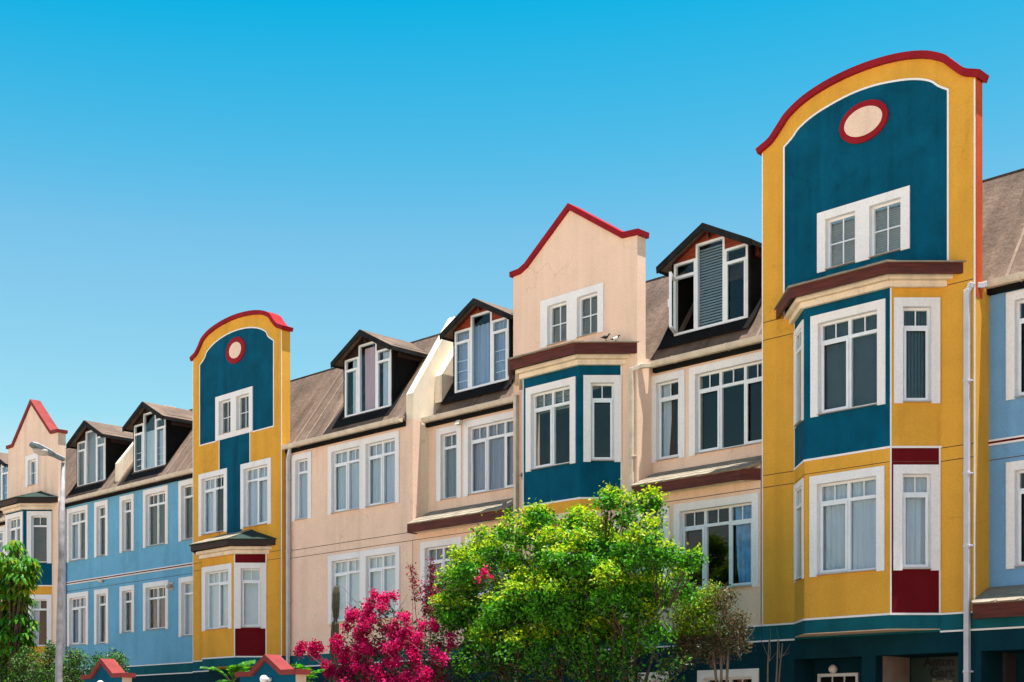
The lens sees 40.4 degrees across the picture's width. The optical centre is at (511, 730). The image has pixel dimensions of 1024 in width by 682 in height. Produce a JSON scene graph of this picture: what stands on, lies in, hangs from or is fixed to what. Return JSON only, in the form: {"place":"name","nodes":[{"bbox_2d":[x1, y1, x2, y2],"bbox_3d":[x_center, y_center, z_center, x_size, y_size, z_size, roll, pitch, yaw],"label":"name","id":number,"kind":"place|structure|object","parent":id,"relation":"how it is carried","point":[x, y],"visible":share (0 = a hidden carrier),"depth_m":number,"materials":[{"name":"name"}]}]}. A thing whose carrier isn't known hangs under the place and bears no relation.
{"place":"outdoors","nodes":[
{"label":"outdoors","id":0,"kind":"place"},
{"bbox_2d":[0,399,76,676],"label":"gabled house","id":1,"kind":"structure","parent":0,"point":[30,506],"depth_m":46.86,"materials":[{"name":"white paint"}]},
{"bbox_2d":[5,511,22,562],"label":"window","id":2,"kind":"structure","parent":1,"relation":"in","point":[13,522],"depth_m":47.34,"materials":[{"name":"white paint"}]},
{"bbox_2d":[25,454,38,487],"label":"window","id":3,"kind":"structure","parent":1,"relation":"in","point":[31,461],"depth_m":47.92,"materials":[{"name":"white paint"}]},
{"bbox_2d":[27,511,51,562],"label":"window","id":4,"kind":"structure","parent":1,"relation":"in","point":[42,554],"depth_m":46.77,"materials":[{"name":"white paint"}]},
{"bbox_2d":[27,595,51,646],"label":"window","id":5,"kind":"structure","parent":1,"relation":"in","point":[38,598],"depth_m":46.68,"materials":[{"name":"white paint"}]},
{"bbox_2d":[59,402,192,681],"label":"terraced house","id":6,"kind":"structure","parent":0,"point":[129,540],"depth_m":43.55,"materials":[{"name":"blue paint"}]},
{"bbox_2d":[67,504,87,562],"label":"window","id":7,"kind":"structure","parent":6,"relation":"in","point":[74,515],"depth_m":46.35,"materials":[{"name":"white paint"}]},
{"bbox_2d":[67,591,88,645],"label":"window","id":8,"kind":"structure","parent":6,"relation":"in","point":[81,608],"depth_m":46.11,"materials":[{"name":"white paint"}]},
{"bbox_2d":[94,499,107,557],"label":"window","id":9,"kind":"structure","parent":6,"relation":"in","point":[101,507],"depth_m":45.10,"materials":[{"name":"white paint"}]},
{"bbox_2d":[94,588,108,644],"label":"window","id":10,"kind":"structure","parent":6,"relation":"in","point":[101,596],"depth_m":45.09,"materials":[{"name":"white paint"}]},
{"bbox_2d":[119,493,133,552],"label":"window","id":11,"kind":"structure","parent":6,"relation":"in","point":[123,500],"depth_m":43.93,"materials":[{"name":"white paint"}]},
{"bbox_2d":[119,585,134,632],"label":"window","id":12,"kind":"structure","parent":6,"relation":"in","point":[130,589],"depth_m":43.93,"materials":[{"name":"white paint"}]},
{"bbox_2d":[143,485,167,547],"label":"window","id":13,"kind":"structure","parent":6,"relation":"in","point":[155,500],"depth_m":42.77,"materials":[{"name":"white paint"}]},
{"bbox_2d":[143,580,168,630],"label":"window","id":14,"kind":"structure","parent":6,"relation":"in","point":[155,594],"depth_m":42.70,"materials":[{"name":"white paint"}]},
{"bbox_2d":[178,478,192,541],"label":"window","id":15,"kind":"structure","parent":6,"relation":"in","point":[185,487],"depth_m":41.49,"materials":[{"name":"white paint"}]},
{"bbox_2d":[178,576,192,636],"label":"window","id":16,"kind":"structure","parent":6,"relation":"in","point":[185,584],"depth_m":41.48,"materials":[{"name":"white paint"}]},
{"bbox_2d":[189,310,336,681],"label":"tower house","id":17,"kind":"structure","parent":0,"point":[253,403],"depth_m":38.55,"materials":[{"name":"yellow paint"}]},
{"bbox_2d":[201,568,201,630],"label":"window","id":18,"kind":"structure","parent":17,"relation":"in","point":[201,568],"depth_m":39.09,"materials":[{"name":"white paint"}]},
{"bbox_2d":[198,468,226,536],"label":"window","id":19,"kind":"structure","parent":17,"relation":"in","point":[208,488],"depth_m":40.13,"materials":[{"name":"white paint"}]},
{"bbox_2d":[202,563,231,630],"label":"window","id":20,"kind":"structure","parent":17,"relation":"in","point":[217,579],"depth_m":38.74,"materials":[{"name":"white paint"}]},
{"bbox_2d":[215,386,252,440],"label":"window","id":21,"kind":"structure","parent":17,"relation":"in","point":[237,406],"depth_m":39.03,"materials":[{"name":"white paint"}]},
{"bbox_2d":[235,563,265,627],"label":"window","id":22,"kind":"structure","parent":17,"relation":"in","point":[250,578],"depth_m":38.00,"materials":[{"name":"white paint"}]},
{"bbox_2d":[240,457,270,528],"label":"window","id":23,"kind":"structure","parent":17,"relation":"in","point":[255,476],"depth_m":38.54,"materials":[{"name":"white paint"}]},
{"bbox_2d":[281,316,474,681],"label":"terraced house","id":24,"kind":"structure","parent":0,"point":[355,448],"depth_m":35.72,"materials":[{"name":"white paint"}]},
{"bbox_2d":[292,451,311,521],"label":"window","id":25,"kind":"structure","parent":24,"relation":"in","point":[302,462],"depth_m":37.33,"materials":[{"name":"white paint"}]},
{"bbox_2d":[328,430,399,514],"bbox_3d":[-3.734,-6.504,35.374,2.861,1.780,0.245,0,0,45],"label":"window","id":26,"kind":"structure","parent":24,"relation":"in","point":[354,457],"depth_m":35.28,"materials":[{"name":"white paint"}]},
{"bbox_2d":[328,546,399,623],"bbox_3d":[-3.739,-3.657,35.347,2.875,1.785,0.200,0,0,45],"label":"window","id":27,"kind":"structure","parent":24,"relation":"in","point":[379,568],"depth_m":35.29,"materials":[{"name":"white paint"}]},
{"bbox_2d":[407,298,565,681],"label":"terraced house","id":28,"kind":"structure","parent":0,"point":[473,474],"depth_m":33.27,"materials":[{"name":"white paint"}]},
{"bbox_2d":[420,536,461,602],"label":"window","id":29,"kind":"structure","parent":28,"relation":"in","point":[435,548],"depth_m":33.54,"materials":[{"name":"white paint"}]},
{"bbox_2d":[436,425,461,501],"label":"window","id":30,"kind":"structure","parent":28,"relation":"in","point":[448,439],"depth_m":33.97,"materials":[{"name":"white paint"}]},
{"bbox_2d":[465,531,509,596],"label":"window","id":31,"kind":"structure","parent":28,"relation":"in","point":[471,537],"depth_m":32.21,"materials":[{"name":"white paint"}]},
{"bbox_2d":[463,411,512,496],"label":"window","id":32,"kind":"structure","parent":28,"relation":"in","point":[487,441],"depth_m":32.93,"materials":[{"name":"white paint"}]},
{"bbox_2d":[0,0,1023,452],"label":"sky","id":33,"kind":"structure","parent":0,"point":[171,170],"materials":[{"name":"blue"}]},
{"bbox_2d":[508,203,668,681],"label":"gabled house","id":34,"kind":"structure","parent":0,"point":[586,269],"depth_m":29.63,"materials":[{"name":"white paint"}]},
{"bbox_2d":[521,390,522,478],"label":"window","id":35,"kind":"structure","parent":34,"relation":"in","point":[522,390],"depth_m":30.32,"materials":[{"name":"white paint"}]},
{"bbox_2d":[525,376,575,471],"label":"window","id":36,"kind":"structure","parent":34,"relation":"in","point":[532,408],"depth_m":29.76,"materials":[{"name":"white paint"}]},
{"bbox_2d":[540,282,603,348],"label":"window","id":37,"kind":"structure","parent":34,"relation":"in","point":[573,301],"depth_m":30.07,"materials":[{"name":"white paint"}]},
{"bbox_2d":[583,375,621,461],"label":"window","id":38,"kind":"structure","parent":34,"relation":"in","point":[589,381],"depth_m":29.07,"materials":[{"name":"white paint"}]},
{"bbox_2d":[628,223,761,681],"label":"terraced house","id":39,"kind":"structure","parent":0,"point":[705,364],"depth_m":28.32,"materials":[{"name":"white paint"}]},
{"bbox_2d":[637,506,669,593],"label":"window","id":40,"kind":"structure","parent":39,"relation":"in","point":[667,519],"depth_m":28.25,"materials":[{"name":"white paint"}]},
{"bbox_2d":[638,672,668,681],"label":"window","id":41,"kind":"structure","parent":39,"relation":"in","point":[643,677],"depth_m":28.50,"materials":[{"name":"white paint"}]},
{"bbox_2d":[652,369,684,462],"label":"window","id":42,"kind":"structure","parent":39,"relation":"in","point":[666,380],"depth_m":29.05,"materials":[{"name":"white paint"}]},
{"bbox_2d":[673,492,758,590],"bbox_3d":[4.060,-3.652,27.438,2.062,1.805,0.245,0,0,45],"label":"window","id":43,"kind":"structure","parent":39,"relation":"in","point":[746,506],"depth_m":27.19,"materials":[{"name":"white paint"}]},
{"bbox_2d":[689,351,761,456],"bbox_3d":[4.395,-6.502,27.771,2.058,1.809,0.190,0,0,45],"label":"window","id":44,"kind":"structure","parent":39,"relation":"in","point":[745,361],"depth_m":28.01,"materials":[{"name":"white paint"}]},
{"bbox_2d":[697,668,758,681],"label":"window","id":45,"kind":"structure","parent":39,"relation":"in","point":[734,674],"depth_m":27.11,"materials":[{"name":"white paint"}]},
{"bbox_2d":[756,50,1023,681],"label":"tower house","id":46,"kind":"structure","parent":0,"point":[875,446],"depth_m":24.56,"materials":[{"name":"yellow paint"}]},
{"bbox_2d":[793,319,803,428],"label":"window","id":47,"kind":"structure","parent":46,"relation":"in","point":[798,335],"depth_m":25.91,"materials":[{"name":"white paint"}]},
{"bbox_2d":[793,478,803,582],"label":"window","id":48,"kind":"structure","parent":46,"relation":"in","point":[798,489],"depth_m":25.91,"materials":[{"name":"white paint"}]},
{"bbox_2d":[817,673,858,681],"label":"door","id":49,"kind":"structure","parent":46,"relation":"in","point":[835,677],"depth_m":26.19,"materials":[{"name":"white paint"}]},
{"bbox_2d":[809,466,884,576],"bbox_3d":[5.972,-3.668,24.652,1.505,1.817,0.245,0,0,45],"label":"window","id":50,"kind":"structure","parent":46,"relation":"in","point":[847,508],"depth_m":24.67,"materials":[{"name":"white paint"}]},
{"bbox_2d":[810,298,885,417],"bbox_3d":[5.982,-6.552,24.635,1.503,1.824,0.235,0,0,45],"label":"window","id":51,"kind":"structure","parent":46,"relation":"in","point":[848,345],"depth_m":24.66,"materials":[{"name":"white paint"}]},
{"bbox_2d":[817,185,909,272],"bbox_3d":[6.366,-9.004,25.114,1.883,1.102,0.219,0,0,45],"label":"window","id":52,"kind":"structure","parent":46,"relation":"in","point":[864,212],"depth_m":25.03,"materials":[{"name":"white paint"}]},
{"bbox_2d":[893,465,939,569],"bbox_3d":[6.979,-3.666,24.070,0.802,1.822,0.242,0,0,0],"label":"window","id":53,"kind":"structure","parent":46,"relation":"in","point":[916,488],"depth_m":24.05,"materials":[{"name":"white paint"}]},
{"bbox_2d":[894,297,939,403],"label":"window","id":54,"kind":"structure","parent":46,"relation":"in","point":[929,307],"depth_m":24.02,"materials":[{"name":"white paint"}]},
{"bbox_2d":[911,656,957,681],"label":"shop sign","id":55,"kind":"object","parent":46,"relation":"attached to","point":[934,669],"visible":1,"depth_m":25.40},
{"bbox_2d":[971,190,1023,681],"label":"terraced house","id":56,"kind":"structure","parent":0,"point":[998,609],"depth_m":23.65,"materials":[{"name":"light blue stucco"},{"name":"brown felt"},{"name":"dark teal stucco"}]},
{"bbox_2d":[1006,289,1023,400],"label":"window","id":57,"kind":"structure","parent":56,"relation":"in","point":[1014,299],"depth_m":23.59,"materials":[{"name":"white paint"}]},
{"bbox_2d":[1006,460,1023,568],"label":"window","id":58,"kind":"structure","parent":56,"relation":"in","point":[1014,469],"depth_m":23.59,"materials":[{"name":"white paint"}]},
{"label":"garden soil","id":59,"kind":"structure","parent":0,"visible":0},
{"bbox_2d":[0,452,7,601],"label":"terraced house","id":60,"kind":"structure","parent":59,"relation":"on","point":[3,475],"depth_m":51.10,"materials":[{"name":"white paint"}]},
{"bbox_2d":[0,526,4,558],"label":"window","id":61,"kind":"structure","parent":60,"relation":"in","point":[2,529],"depth_m":50.72,"materials":[{"name":"white paint"}]},
{"bbox_2d":[0,540,42,681],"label":"umbrella tree","id":62,"kind":"object","parent":59,"relation":"on","point":[18,580],"visible":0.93,"depth_m":37.67,"materials":[{"name":"green plant"}]},
{"bbox_2d":[0,637,64,681],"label":"shrub","id":63,"kind":"object","parent":59,"relation":"on","point":[36,673],"visible":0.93,"depth_m":36.94,"materials":[{"name":"green plant"}]},
{"bbox_2d":[44,646,90,681],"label":"shrub","id":64,"kind":"object","parent":59,"relation":"on","point":[72,671],"visible":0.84,"depth_m":35.55,"materials":[{"name":"green plant"}]},
{"bbox_2d":[81,658,135,681],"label":"garden gateway","id":65,"kind":"object","parent":59,"relation":"on","point":[107,670],"visible":1,"depth_m":32.35,"materials":[{"name":"teal paint"}]},
{"bbox_2d":[86,647,132,672],"bbox_3d":[-10.306,-0.222,35.312,1.960,3.754,0.796,0,0,45],"label":"shrub","id":66,"kind":"object","parent":59,"relation":"on","point":[118,658],"visible":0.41,"depth_m":35.04,"materials":[{"name":"green plant"}]},
{"bbox_2d":[200,660,255,681],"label":"split leaf plant","id":67,"kind":"object","parent":59,"relation":"on","point":[232,669],"visible":0.81,"depth_m":30.46,"materials":[{"name":"green plant"}]},
{"bbox_2d":[235,654,310,681],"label":"garden gateway","id":68,"kind":"object","parent":59,"relation":"on","point":[271,668],"visible":1,"depth_m":27.67,"materials":[{"name":"teal paint"}]},
{"bbox_2d":[291,662,325,681],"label":"split leaf plant","id":69,"kind":"object","parent":59,"relation":"on","point":[300,666],"visible":0.2,"depth_m":28.83,"materials":[{"name":"green plant"}]},
{"bbox_2d":[329,584,339,681],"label":"cactus","id":70,"kind":"object","parent":59,"relation":"on","point":[335,606],"visible":0.73,"depth_m":31.05,"materials":[{"name":"green plant"}]},
{"bbox_2d":[293,586,467,681],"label":"bougainvillea","id":71,"kind":"object","parent":59,"relation":"on","point":[407,636],"visible":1,"depth_m":27.68,"materials":[{"name":"pink pink flowers"},{"name":"brown bark"},{"name":"green leaf"}]},
{"bbox_2d":[405,557,451,664],"bbox_3d":[-1.693,-0.959,28.639,1.411,5.225,0.872,0,0,45],"label":"bougainvillea","id":72,"kind":"object","parent":59,"relation":"on","point":[430,589],"visible":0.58,"depth_m":28.66,"materials":[{"name":"pink plant"}]},
{"bbox_2d":[441,631,694,681],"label":"undergrowth shrub","id":73,"kind":"object","parent":59,"relation":"on","point":[630,673],"visible":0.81,"depth_m":25.33,"materials":[{"name":"green plant"}]},
{"bbox_2d":[427,478,710,681],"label":"tree","id":74,"kind":"object","parent":59,"relation":"on","point":[547,588],"visible":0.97,"depth_m":25.42,"materials":[{"name":"green plant"}]},
{"bbox_2d":[474,564,494,599],"bbox_3d":[-0.526,-2.781,26.040,0.482,0.666,0.280,0,0,22],"label":"blossom spray","id":75,"kind":"object","parent":74,"relation":"attached to","point":[483,572],"visible":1,"depth_m":26.03,"materials":[{"name":"pink plant"}]},
{"bbox_2d":[660,578,757,681],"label":"dry shrub","id":76,"kind":"object","parent":59,"relation":"on","point":[695,624],"visible":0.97,"depth_m":24.88,"materials":[{"name":"green plant"}]},
{"bbox_2d":[760,631,788,681],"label":"sapling","id":77,"kind":"object","parent":59,"relation":"on","point":[769,659],"visible":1,"depth_m":25.17,"materials":[{"name":"plant"}]},
{"bbox_3d":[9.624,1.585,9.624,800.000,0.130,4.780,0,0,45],"label":"pavement","id":78,"kind":"structure","parent":0,"visible":0},
{"bbox_2d":[29,442,64,681],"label":"street lamp","id":79,"kind":"object","parent":78,"relation":"on","point":[39,449],"visible":1,"depth_m":25.49,"materials":[{"name":"metal"}]}
]}

